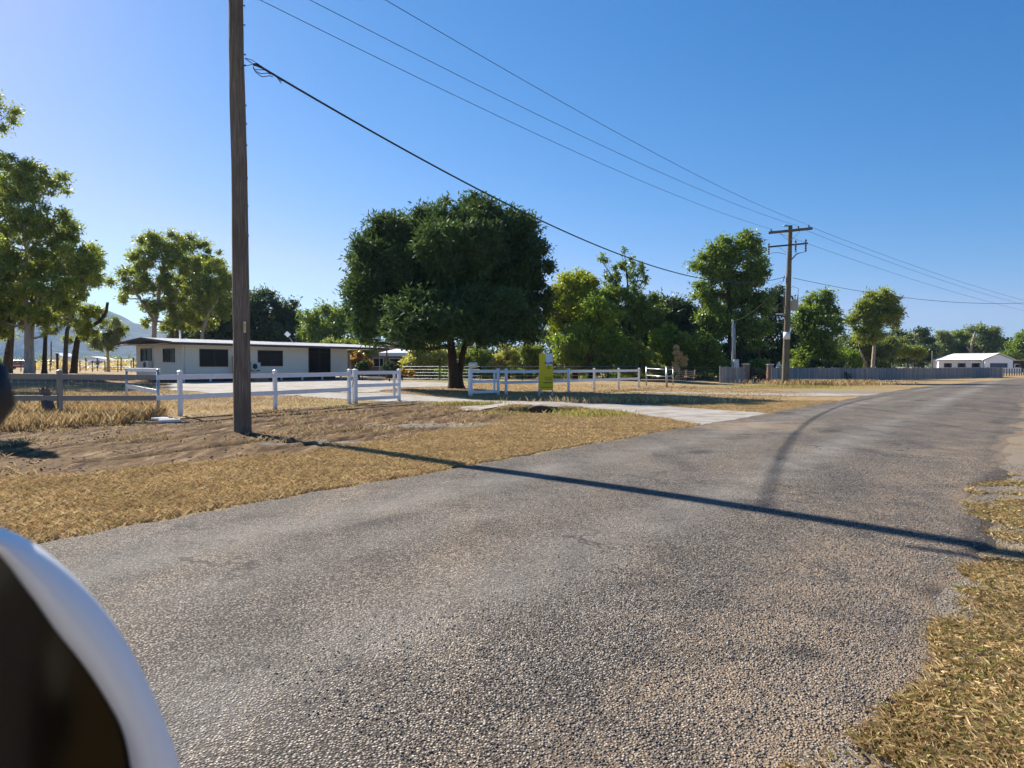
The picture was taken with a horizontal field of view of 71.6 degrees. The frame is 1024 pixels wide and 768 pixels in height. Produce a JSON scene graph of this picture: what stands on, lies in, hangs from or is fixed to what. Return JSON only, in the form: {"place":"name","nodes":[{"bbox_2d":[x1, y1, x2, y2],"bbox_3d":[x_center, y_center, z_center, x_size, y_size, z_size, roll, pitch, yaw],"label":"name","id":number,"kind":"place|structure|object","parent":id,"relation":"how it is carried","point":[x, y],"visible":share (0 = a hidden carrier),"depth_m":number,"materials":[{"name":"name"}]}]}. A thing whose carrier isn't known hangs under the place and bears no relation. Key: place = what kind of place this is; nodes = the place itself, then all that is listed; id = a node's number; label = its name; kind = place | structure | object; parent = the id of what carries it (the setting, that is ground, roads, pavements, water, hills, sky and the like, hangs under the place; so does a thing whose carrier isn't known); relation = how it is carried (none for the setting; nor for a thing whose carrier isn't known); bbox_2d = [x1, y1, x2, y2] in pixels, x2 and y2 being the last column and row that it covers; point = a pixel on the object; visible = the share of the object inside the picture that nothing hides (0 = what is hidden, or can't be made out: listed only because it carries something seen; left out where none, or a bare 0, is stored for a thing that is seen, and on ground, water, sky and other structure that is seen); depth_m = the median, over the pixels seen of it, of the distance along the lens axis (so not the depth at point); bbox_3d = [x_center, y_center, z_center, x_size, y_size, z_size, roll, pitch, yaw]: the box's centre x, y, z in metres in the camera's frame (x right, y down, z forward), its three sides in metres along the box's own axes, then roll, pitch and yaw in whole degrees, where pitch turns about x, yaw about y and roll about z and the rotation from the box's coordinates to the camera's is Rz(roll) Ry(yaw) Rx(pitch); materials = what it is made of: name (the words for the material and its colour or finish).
{"place":"outdoors","nodes":[
{"label":"outdoors","id":0,"kind":"place"},
{"bbox_2d":[0,389,173,431],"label":"tall grass","id":1,"kind":"structure","parent":0,"point":[24,417],"depth_m":18.00,"materials":[{"name":"plant"}]},
{"bbox_2d":[0,303,186,361],"bbox_3d":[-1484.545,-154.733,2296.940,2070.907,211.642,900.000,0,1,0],"label":"hills","id":2,"kind":"structure","parent":0,"point":[136,330],"depth_m":1953.94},
{"bbox_2d":[162,379,467,395],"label":"yard path","id":3,"kind":"structure","parent":0,"point":[217,387],"depth_m":43.60,"materials":[{"name":"concrete"}]},
{"bbox_2d":[0,400,838,542],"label":"verge grass","id":4,"kind":"structure","parent":0,"point":[388,458],"depth_m":9.59,"materials":[{"name":"plant"}]},
{"bbox_2d":[0,367,1023,767],"bbox_3d":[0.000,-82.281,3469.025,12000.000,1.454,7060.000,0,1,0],"label":"ground","id":5,"kind":"structure","parent":0,"point":[92,453],"depth_m":15.41,"materials":[{"name":"brown soil"}]},
{"bbox_2d":[0,89,25,183],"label":"gum tree","id":6,"kind":"object","parent":5,"relation":"on","point":[14,112],"visible":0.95,"depth_m":59.68,"materials":[{"name":"green plant"}]},
{"bbox_2d":[0,281,30,372],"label":"gum tree","id":7,"kind":"object","parent":5,"relation":"on","point":[9,347],"visible":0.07,"depth_m":59.75,"materials":[{"name":"green plant"}]},
{"bbox_2d":[38,385,54,410],"bbox_3d":[-12.092,0.549,18.541,0.731,1.055,0.332,1,2,44],"label":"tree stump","id":8,"kind":"object","parent":5,"relation":"on","point":[50,405],"visible":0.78,"depth_m":18.50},
{"bbox_2d":[21,284,76,373],"bbox_3d":[-39.340,-4.661,60.107,4.684,7.817,3.605,1,2,35],"label":"gum tree","id":9,"kind":"object","parent":5,"relation":"on","point":[44,363],"visible":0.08,"depth_m":59.74,"materials":[{"name":"green plant"}]},
{"bbox_2d":[0,149,108,373],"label":"gum tree","id":10,"kind":"object","parent":5,"relation":"on","point":[29,180],"visible":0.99,"depth_m":54.95,"materials":[{"name":"green plant"}]},
{"bbox_2d":[0,354,135,367],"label":"scrub","id":11,"kind":"object","parent":5,"relation":"on","point":[40,358],"visible":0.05,"depth_m":328.64,"materials":[{"name":"beige plant"}]},
{"bbox_2d":[13,360,131,371],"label":"wire fence","id":12,"kind":"object","parent":5,"relation":"on","point":[79,365],"visible":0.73,"depth_m":83.59,"materials":[{"name":"metal"}]},
{"bbox_2d":[47,245,109,373],"bbox_3d":[-35.416,-6.076,57.987,5.665,10.787,3.632,0,1,0],"label":"gum tree","id":13,"kind":"object","parent":5,"relation":"on","point":[82,298],"visible":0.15,"depth_m":57.75,"materials":[{"name":"green plant"}]},
{"bbox_2d":[59,302,108,372],"bbox_3d":[-37.420,-4.013,61.472,4.677,6.518,2.826,0,1,0],"label":"leaning tree","id":14,"kind":"object","parent":5,"relation":"on","point":[87,330],"visible":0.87,"depth_m":61.59,"materials":[{"name":"green plant"}]},
{"bbox_2d":[9,369,159,415],"bbox_3d":[-12.178,0.338,18.476,5.426,1.544,0.244,-1,1,-21],"label":"rail fence","id":15,"kind":"object","parent":5,"relation":"on","point":[59,397],"visible":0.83,"depth_m":18.74,"materials":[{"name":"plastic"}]},
{"bbox_2d":[36,357,135,369],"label":"fence","id":16,"kind":"object","parent":5,"relation":"on","point":[127,362],"visible":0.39,"depth_m":130.61,"materials":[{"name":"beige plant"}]},
{"bbox_2d":[78,356,114,368],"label":"shed","id":17,"kind":"structure","parent":5,"relation":"on","point":[95,358],"depth_m":239.87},
{"bbox_2d":[78,357,133,370],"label":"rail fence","id":18,"kind":"object","parent":5,"relation":"on","point":[85,360],"visible":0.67,"depth_m":102.75,"materials":[{"name":"wood"}]},
{"bbox_2d":[85,314,129,371],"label":"gum tree","id":19,"kind":"object","parent":5,"relation":"on","point":[116,330],"visible":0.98,"depth_m":84.37,"materials":[{"name":"green plant"}]},
{"bbox_2d":[124,368,159,403],"bbox_3d":[-10.869,0.215,20.886,2.439,1.370,0.101,1,2,41],"label":"rail fence","id":20,"kind":"object","parent":5,"relation":"on","point":[151,390],"visible":0.7,"depth_m":20.91,"materials":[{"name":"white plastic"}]},
{"bbox_2d":[102,227,210,337],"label":"gum tree","id":21,"kind":"object","parent":5,"relation":"on","point":[155,246],"visible":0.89,"depth_m":75.31,"materials":[{"name":"green plant"}]},
{"bbox_2d":[157,236,232,338],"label":"gum tree","id":22,"kind":"object","parent":5,"relation":"on","point":[221,310],"visible":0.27,"depth_m":79.64,"materials":[{"name":"green plant"}]},
{"bbox_2d":[182,253,231,338],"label":"gum tree","id":23,"kind":"object","parent":5,"relation":"on","point":[209,288],"visible":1,"depth_m":73.54,"materials":[{"name":"green plant"}]},
{"bbox_2d":[166,291,255,339],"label":"dense tree","id":24,"kind":"object","parent":5,"relation":"on","point":[221,333],"visible":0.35,"depth_m":89.46,"materials":[{"name":"green plant"}]},
{"bbox_2d":[113,331,388,381],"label":"house","id":25,"kind":"structure","parent":5,"relation":"on","point":[169,356],"depth_m":56.84,"materials":[{"name":"white wood"}]},
{"bbox_2d":[140,348,151,360],"bbox_3d":[-28.924,-2.299,56.116,1.727,1.023,0.070,1,2,36],"label":"window","id":26,"kind":"structure","parent":25,"relation":"in","point":[146,353],"depth_m":56.10,"materials":[{"name":"grey glass"}]},
{"bbox_2d":[163,348,174,361],"bbox_3d":[-26.157,-2.186,54.101,1.686,1.049,0.070,1,2,36],"label":"window","id":27,"kind":"structure","parent":25,"relation":"in","point":[168,353],"depth_m":54.05,"materials":[{"name":"grey glass"}]},
{"bbox_2d":[199,349,227,366],"bbox_3d":[-23.073,-2.014,54.975,0.070,1.353,2.370,1,2,36],"label":"window","id":28,"kind":"structure","parent":25,"relation":"in","point":[207,357],"depth_m":54.94,"materials":[{"name":"black glass"}]},
{"bbox_2d":[258,350,282,365],"bbox_3d":[-20.095,-2.136,59.059,0.070,1.308,2.393,1,2,36],"label":"window","id":29,"kind":"structure","parent":25,"relation":"in","point":[265,357],"depth_m":59.02,"materials":[{"name":"black glass"}]},
{"bbox_2d":[308,348,330,372],"bbox_3d":[-17.111,-2.050,63.156,0.070,2.572,2.405,1,2,36],"label":"sliding door","id":30,"kind":"structure","parent":25,"relation":"in","point":[319,360],"depth_m":63.13,"materials":[{"name":"black glass"}]},
{"bbox_2d":[156,369,350,415],"bbox_3d":[-7.786,0.279,22.744,0.234,1.517,7.719,1,2,29],"label":"rail fence","id":31,"kind":"object","parent":5,"relation":"on","point":[179,377],"visible":0.84,"depth_m":22.27,"materials":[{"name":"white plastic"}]},
{"bbox_2d":[228,0,281,432],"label":"power pole","id":32,"kind":"object","parent":5,"relation":"on","point":[242,419],"visible":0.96,"depth_m":15.34,"materials":[{"name":"brown wood"}]},
{"bbox_2d":[0,403,514,474],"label":"earth clods","id":33,"kind":"object","parent":5,"relation":"on","point":[172,460],"visible":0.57,"depth_m":15.14,"materials":[{"name":"soil"}]},
{"bbox_2d":[0,402,516,477],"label":"grass tufts","id":34,"kind":"object","parent":5,"relation":"on","point":[452,407],"visible":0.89,"depth_m":16.29,"materials":[{"name":"plant"}]},
{"bbox_2d":[224,283,305,342],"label":"dense tree","id":35,"kind":"object","parent":5,"relation":"on","point":[277,322],"visible":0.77,"depth_m":89.29,"materials":[{"name":"green plant"}]},
{"bbox_2d":[293,297,358,342],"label":"leafy tree","id":36,"kind":"object","parent":5,"relation":"on","point":[318,329],"visible":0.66,"depth_m":83.04,"materials":[{"name":"green plant"}]},
{"bbox_2d":[319,334,381,359],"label":"leafy tree","id":37,"kind":"object","parent":5,"relation":"on","point":[368,353],"visible":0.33,"depth_m":75.60,"materials":[{"name":"green plant"}]},
{"bbox_2d":[350,350,373,379],"bbox_3d":[-13.282,-1.684,62.939,2.249,2.892,1.334,0,1,0],"label":"croton","id":38,"kind":"object","parent":5,"relation":"on","point":[359,356],"visible":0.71,"depth_m":62.78,"materials":[{"name":"orange plant"}]},
{"bbox_2d":[355,360,369,379],"bbox_3d":[-12.699,-1.122,60.192,1.426,1.908,1.251,0,1,0],"label":"shrub","id":39,"kind":"object","parent":5,"relation":"on","point":[363,365],"visible":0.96,"depth_m":59.97,"materials":[{"name":"green plant"}]},
{"bbox_2d":[343,341,404,375],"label":"house","id":40,"kind":"structure","parent":5,"relation":"on","point":[375,359],"depth_m":78.14,"materials":[{"name":"white brick"}]},
{"bbox_2d":[351,369,400,402],"bbox_3d":[-5.229,0.156,27.279,0.207,1.495,2.572,1,2,35],"label":"white fence","id":41,"kind":"object","parent":5,"relation":"on","point":[355,384],"visible":0.88,"depth_m":27.23,"materials":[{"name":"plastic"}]},
{"bbox_2d":[381,360,395,380],"bbox_3d":[-9.685,-0.981,55.890,1.326,1.821,1.294,0,1,0],"label":"shrub","id":42,"kind":"object","parent":5,"relation":"on","point":[388,365],"visible":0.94,"depth_m":55.65,"materials":[{"name":"green plant"}]},
{"bbox_2d":[379,349,410,378],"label":"gazebo","id":43,"kind":"object","parent":5,"relation":"on","point":[396,352],"visible":0.3,"depth_m":70.48,"materials":[{"name":"metal"}]},
{"bbox_2d":[1,383,813,429],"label":"yard grass","id":44,"kind":"structure","parent":5,"relation":"on","point":[308,398],"depth_m":34.27,"materials":[{"name":"plant"}]},
{"bbox_2d":[397,345,447,379],"bbox_3d":[-7.995,-2.146,65.845,5.488,3.661,3.643,1,1,22],"label":"shrub","id":45,"kind":"object","parent":5,"relation":"on","point":[437,357],"visible":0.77,"depth_m":64.84,"materials":[{"name":"green plant"}]},
{"bbox_2d":[332,187,560,388],"bbox_3d":[-3.638,-5.153,39.286,12.880,11.190,12.656,0,1,0],"label":"shade tree","id":46,"kind":"object","parent":5,"relation":"on","point":[466,271],"visible":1,"depth_m":37.39,"materials":[{"name":"green plant"}]},
{"bbox_2d":[456,345,495,378],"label":"shrub","id":47,"kind":"object","parent":5,"relation":"on","point":[482,358],"visible":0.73,"depth_m":69.24,"materials":[{"name":"green plant"}]},
{"bbox_2d":[468,368,499,395],"bbox_3d":[-1.312,-0.007,33.476,0.186,1.501,2.034,1,2,41],"label":"white fence","id":48,"kind":"object","parent":5,"relation":"on","point":[471,371],"visible":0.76,"depth_m":33.40,"materials":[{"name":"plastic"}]},
{"bbox_2d":[486,344,522,378],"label":"shrub","id":49,"kind":"object","parent":5,"relation":"on","point":[502,359],"visible":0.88,"depth_m":67.85,"materials":[{"name":"green plant"}]},
{"bbox_2d":[516,342,542,378],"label":"shrub","id":50,"kind":"object","parent":5,"relation":"on","point":[527,356],"visible":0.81,"depth_m":66.19,"materials":[{"name":"green plant"}]},
{"bbox_2d":[527,405,552,412],"bbox_3d":[1.005,0.924,23.717,1.259,0.391,1.364,0,1,0],"label":"culvert","id":51,"kind":"object","parent":5,"relation":"on","point":[538,408],"visible":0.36,"depth_m":23.55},
{"bbox_2d":[538,354,552,395],"bbox_3d":[1.602,-0.364,33.459,0.706,2.135,0.104,0,1,-10],"label":"sale sign","id":52,"kind":"object","parent":5,"relation":"on","point":[545,377],"visible":1,"depth_m":33.42,"materials":[{"name":"metal"}]},
{"bbox_2d":[262,335,856,368],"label":"tree belt","id":53,"kind":"object","parent":5,"relation":"on","point":[848,346],"visible":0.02,"depth_m":100.75,"materials":[{"name":"green plant"}]},
{"bbox_2d":[401,365,717,380],"bbox_3d":[5.039,-0.939,61.551,29.116,1.447,5.004,0,1,-8],"label":"wire fence","id":54,"kind":"object","parent":5,"relation":"on","point":[522,366],"visible":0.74,"depth_m":60.87,"materials":[{"name":"metal"}]},
{"bbox_2d":[411,363,718,379],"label":"undergrowth","id":55,"kind":"object","parent":5,"relation":"on","point":[534,376],"visible":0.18,"depth_m":69.02,"materials":[{"name":"green plant"}]},
{"bbox_2d":[500,368,639,394],"bbox_3d":[4.003,-0.154,40.072,0.435,1.503,14.937,1,2,36],"label":"rail fence","id":56,"kind":"object","parent":5,"relation":"on","point":[506,371],"visible":0.72,"depth_m":38.52,"materials":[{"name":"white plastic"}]},
{"bbox_2d":[553,335,596,377],"bbox_3d":[5.754,-2.387,64.290,5.104,4.222,4.038,0,1,0],"label":"shrub","id":57,"kind":"object","parent":5,"relation":"on","point":[562,359],"visible":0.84,"depth_m":63.45,"materials":[{"name":"green plant"}]},
{"bbox_2d":[544,266,606,379],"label":"leafy tree","id":58,"kind":"object","parent":5,"relation":"on","point":[571,288],"visible":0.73,"depth_m":65.20,"materials":[{"name":"green plant"}]},
{"bbox_2d":[544,292,634,377],"bbox_3d":[6.979,-4.268,64.181,8.160,8.044,6.137,0,1,0],"label":"leafy tree","id":59,"kind":"object","parent":5,"relation":"on","point":[595,330],"visible":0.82,"depth_m":63.39,"materials":[{"name":"green plant"}]},
{"bbox_2d":[543,407,641,417],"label":"grass tufts","id":60,"kind":"object","parent":5,"relation":"on","point":[589,412],"visible":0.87,"depth_m":20.76,"materials":[{"name":"plant"}]},
{"bbox_2d":[587,337,643,377],"bbox_3d":[9.213,-2.287,63.660,5.134,4.076,3.373,0,1,0],"label":"shrub","id":61,"kind":"object","parent":5,"relation":"on","point":[620,358],"visible":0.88,"depth_m":63.20,"materials":[{"name":"green plant"}]},
{"bbox_2d":[536,294,727,368],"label":"dense tree","id":62,"kind":"object","parent":5,"relation":"on","point":[544,349],"visible":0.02,"depth_m":79.26,"materials":[{"name":"green plant"}]},
{"bbox_2d":[596,246,670,377],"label":"spire tree","id":63,"kind":"object","parent":5,"relation":"on","point":[642,316],"visible":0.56,"depth_m":71.47,"materials":[{"name":"green plant"}]},
{"bbox_2d":[500,396,780,403],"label":"grass tufts","id":64,"kind":"object","parent":5,"relation":"on","point":[597,399],"visible":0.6,"depth_m":27.85,"materials":[{"name":"plant"}]},
{"bbox_2d":[615,339,665,379],"bbox_3d":[11.733,-2.189,63.969,4.393,3.866,3.762,-1,2,-41],"label":"shrub","id":65,"kind":"object","parent":5,"relation":"on","point":[643,351],"visible":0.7,"depth_m":63.15,"materials":[{"name":"green plant"}]},
{"bbox_2d":[646,322,677,378],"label":"tree","id":66,"kind":"object","parent":5,"relation":"on","point":[660,341],"visible":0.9,"depth_m":67.11,"materials":[{"name":"green plant"}]},
{"bbox_2d":[632,287,717,374],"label":"dense tree","id":67,"kind":"object","parent":5,"relation":"on","point":[678,316],"visible":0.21,"depth_m":74.75,"materials":[{"name":"green plant"}]},
{"bbox_2d":[671,344,688,379],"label":"shrub","id":68,"kind":"object","parent":5,"relation":"on","point":[680,358],"visible":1,"depth_m":65.82,"materials":[{"name":"brown plant"}]},
{"bbox_2d":[674,330,730,379],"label":"shrub","id":69,"kind":"object","parent":5,"relation":"on","point":[700,352],"visible":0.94,"depth_m":66.29,"materials":[{"name":"green plant"}]},
{"bbox_2d":[719,366,744,382],"bbox_3d":[18.788,-0.800,60.486,3.471,1.468,0.149,-1,2,-37],"label":"paling fence","id":70,"kind":"object","parent":5,"relation":"on","point":[727,374],"visible":0.87,"depth_m":60.29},
{"bbox_2d":[682,227,783,366],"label":"leafy tree","id":71,"kind":"object","parent":5,"relation":"on","point":[723,258],"visible":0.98,"depth_m":69.43,"materials":[{"name":"green plant"}]},
{"bbox_2d":[731,320,738,367],"bbox_3d":[19.900,-2.571,63.288,0.557,6.300,0.506,0,1,0],"label":"meter pole","id":72,"kind":"object","parent":5,"relation":"on","point":[734,362],"visible":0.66,"depth_m":63.32,"materials":[{"name":"metal"}]},
{"bbox_2d":[740,358,771,378],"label":"shrub","id":73,"kind":"object","parent":5,"relation":"on","point":[757,363],"visible":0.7,"depth_m":67.28,"materials":[{"name":"green plant"}]},
{"bbox_2d":[709,284,805,372],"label":"dense tree","id":74,"kind":"object","parent":5,"relation":"on","point":[775,353],"visible":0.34,"depth_m":77.10,"materials":[{"name":"green plant"}]},
{"bbox_2d":[744,340,771,379],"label":"palm tree","id":75,"kind":"object","parent":5,"relation":"on","point":[756,345],"visible":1,"depth_m":68.82,"materials":[{"name":"green plant"}]},
{"bbox_2d":[726,358,851,378],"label":"undergrowth","id":76,"kind":"object","parent":5,"relation":"on","point":[813,363],"visible":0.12,"depth_m":75.19,"materials":[{"name":"green plant"}]},
{"bbox_2d":[768,225,812,384],"bbox_3d":[22.028,-6.104,56.348,3.370,12.986,0.687,1,2,32],"label":"power pole","id":77,"kind":"object","parent":5,"relation":"on","point":[790,304],"visible":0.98,"depth_m":56.26,"materials":[{"name":"wood"}]},
{"bbox_2d":[261,0,769,228],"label":"power line","id":78,"kind":"object","parent":77,"relation":"attached to","point":[473,104],"visible":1,"depth_m":23.64,"materials":[{"name":"metal"}]},
{"bbox_2d":[263,67,783,282],"bbox_3d":[8.048,-6.846,35.902,0.048,2.362,49.395,1,2,33],"label":"service cable","id":79,"kind":"object","parent":77,"relation":"attached to","point":[324,104],"visible":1,"depth_m":21.03,"materials":[{"name":"rubber"}]},
{"bbox_2d":[310,0,796,225],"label":"power line","id":80,"kind":"object","parent":77,"relation":"attached to","point":[508,100],"visible":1,"depth_m":23.55,"materials":[{"name":"metal"}]},
{"bbox_2d":[386,0,807,224],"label":"power line","id":81,"kind":"object","parent":77,"relation":"attached to","point":[559,100],"visible":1,"depth_m":23.29,"materials":[{"name":"metal"}]},
{"bbox_2d":[721,384,872,388],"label":"grass tufts","id":82,"kind":"object","parent":5,"relation":"on","point":[788,386],"visible":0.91,"depth_m":49.89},
{"bbox_2d":[771,367,845,380],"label":"paling fence","id":83,"kind":"object","parent":5,"relation":"on","point":[803,373],"visible":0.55,"depth_m":67.72,"materials":[{"name":"wood"}]},
{"bbox_2d":[789,286,851,367],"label":"leafy tree","id":84,"kind":"object","parent":5,"relation":"on","point":[809,314],"visible":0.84,"depth_m":83.38,"materials":[{"name":"green plant"}]},
{"bbox_2d":[728,378,925,385],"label":"grass tufts","id":85,"kind":"object","parent":5,"relation":"on","point":[849,382],"visible":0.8,"depth_m":55.69,"materials":[{"name":"plant"}]},
{"bbox_2d":[838,347,865,368],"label":"shrub","id":86,"kind":"object","parent":5,"relation":"on","point":[853,355],"visible":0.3,"depth_m":90.83,"materials":[{"name":"green plant"}]},
{"bbox_2d":[834,331,912,368],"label":"leafy tree","id":87,"kind":"object","parent":5,"relation":"on","point":[887,351],"visible":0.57,"depth_m":110.89,"materials":[{"name":"green plant"}]},
{"bbox_2d":[844,285,908,368],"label":"gum tree","id":88,"kind":"object","parent":5,"relation":"on","point":[875,312],"visible":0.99,"depth_m":102.83,"materials":[{"name":"green plant"}]},
{"bbox_2d":[881,327,919,366],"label":"leafy tree","id":89,"kind":"object","parent":5,"relation":"on","point":[903,361],"visible":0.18,"depth_m":148.51,"materials":[{"name":"green plant"}]},
{"bbox_2d":[892,343,928,367],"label":"umbrella tree","id":90,"kind":"object","parent":5,"relation":"on","point":[915,352],"visible":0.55,"depth_m":123.78,"materials":[{"name":"green plant"}]},
{"bbox_2d":[846,367,1002,379],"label":"paling fence","id":91,"kind":"object","parent":5,"relation":"on","point":[883,373],"visible":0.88,"depth_m":83.47,"materials":[{"name":"wood"}]},
{"bbox_2d":[909,326,942,367],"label":"distant tree","id":92,"kind":"object","parent":5,"relation":"on","point":[925,339],"visible":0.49,"depth_m":197.98,"materials":[{"name":"green plant"}]},
{"bbox_2d":[928,329,961,362],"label":"distant tree","id":93,"kind":"object","parent":5,"relation":"on","point":[947,344],"visible":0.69,"depth_m":208.54,"materials":[{"name":"green plant"}]},
{"bbox_2d":[951,328,972,352],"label":"distant tree","id":94,"kind":"object","parent":5,"relation":"on","point":[962,338],"visible":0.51,"depth_m":210.94,"materials":[{"name":"green plant"}]},
{"bbox_2d":[963,321,1004,357],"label":"distant tree","id":95,"kind":"object","parent":5,"relation":"on","point":[987,340],"visible":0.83,"depth_m":203.70,"materials":[{"name":"green plant"}]},
{"bbox_2d":[999,328,1023,367],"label":"distant tree","id":96,"kind":"object","parent":5,"relation":"on","point":[1015,347],"visible":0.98,"depth_m":194.28,"materials":[{"name":"green plant"}]},
{"bbox_2d":[0,0,1023,359],"label":"sky","id":97,"kind":"structure","parent":0,"point":[894,129],"materials":[{"name":"blue"}]},
{"bbox_2d":[36,379,1023,767],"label":"road","id":98,"kind":"structure","parent":0,"point":[236,575],"depth_m":4.44,"materials":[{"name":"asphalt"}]},
{"bbox_2d":[0,360,179,767],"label":"car","id":99,"kind":"object","parent":98,"relation":"on","point":[75,690],"visible":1,"depth_m":0.40,"materials":[{"name":"white paint"}]},
{"bbox_2d":[297,392,768,424],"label":"driveway","id":100,"kind":"structure","parent":0,"point":[698,415],"depth_m":24.67,"materials":[{"name":"concrete"}]},
{"bbox_2d":[421,400,521,405],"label":"grass tufts","id":101,"kind":"object","parent":100,"relation":"on","point":[465,403],"visible":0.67,"depth_m":26.39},
{"bbox_2d":[631,391,874,395],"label":"side track","id":102,"kind":"structure","parent":0,"point":[821,394],"depth_m":36.69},
{"bbox_2d":[778,472,1023,767],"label":"verge grass","id":103,"kind":"structure","parent":0,"point":[1000,635],"depth_m":3.16,"materials":[{"name":"plant"}]},
{"bbox_2d":[930,353,1015,367],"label":"house","id":104,"kind":"structure","parent":0,"point":[974,360],"depth_m":177.58,"materials":[{"name":"white"}]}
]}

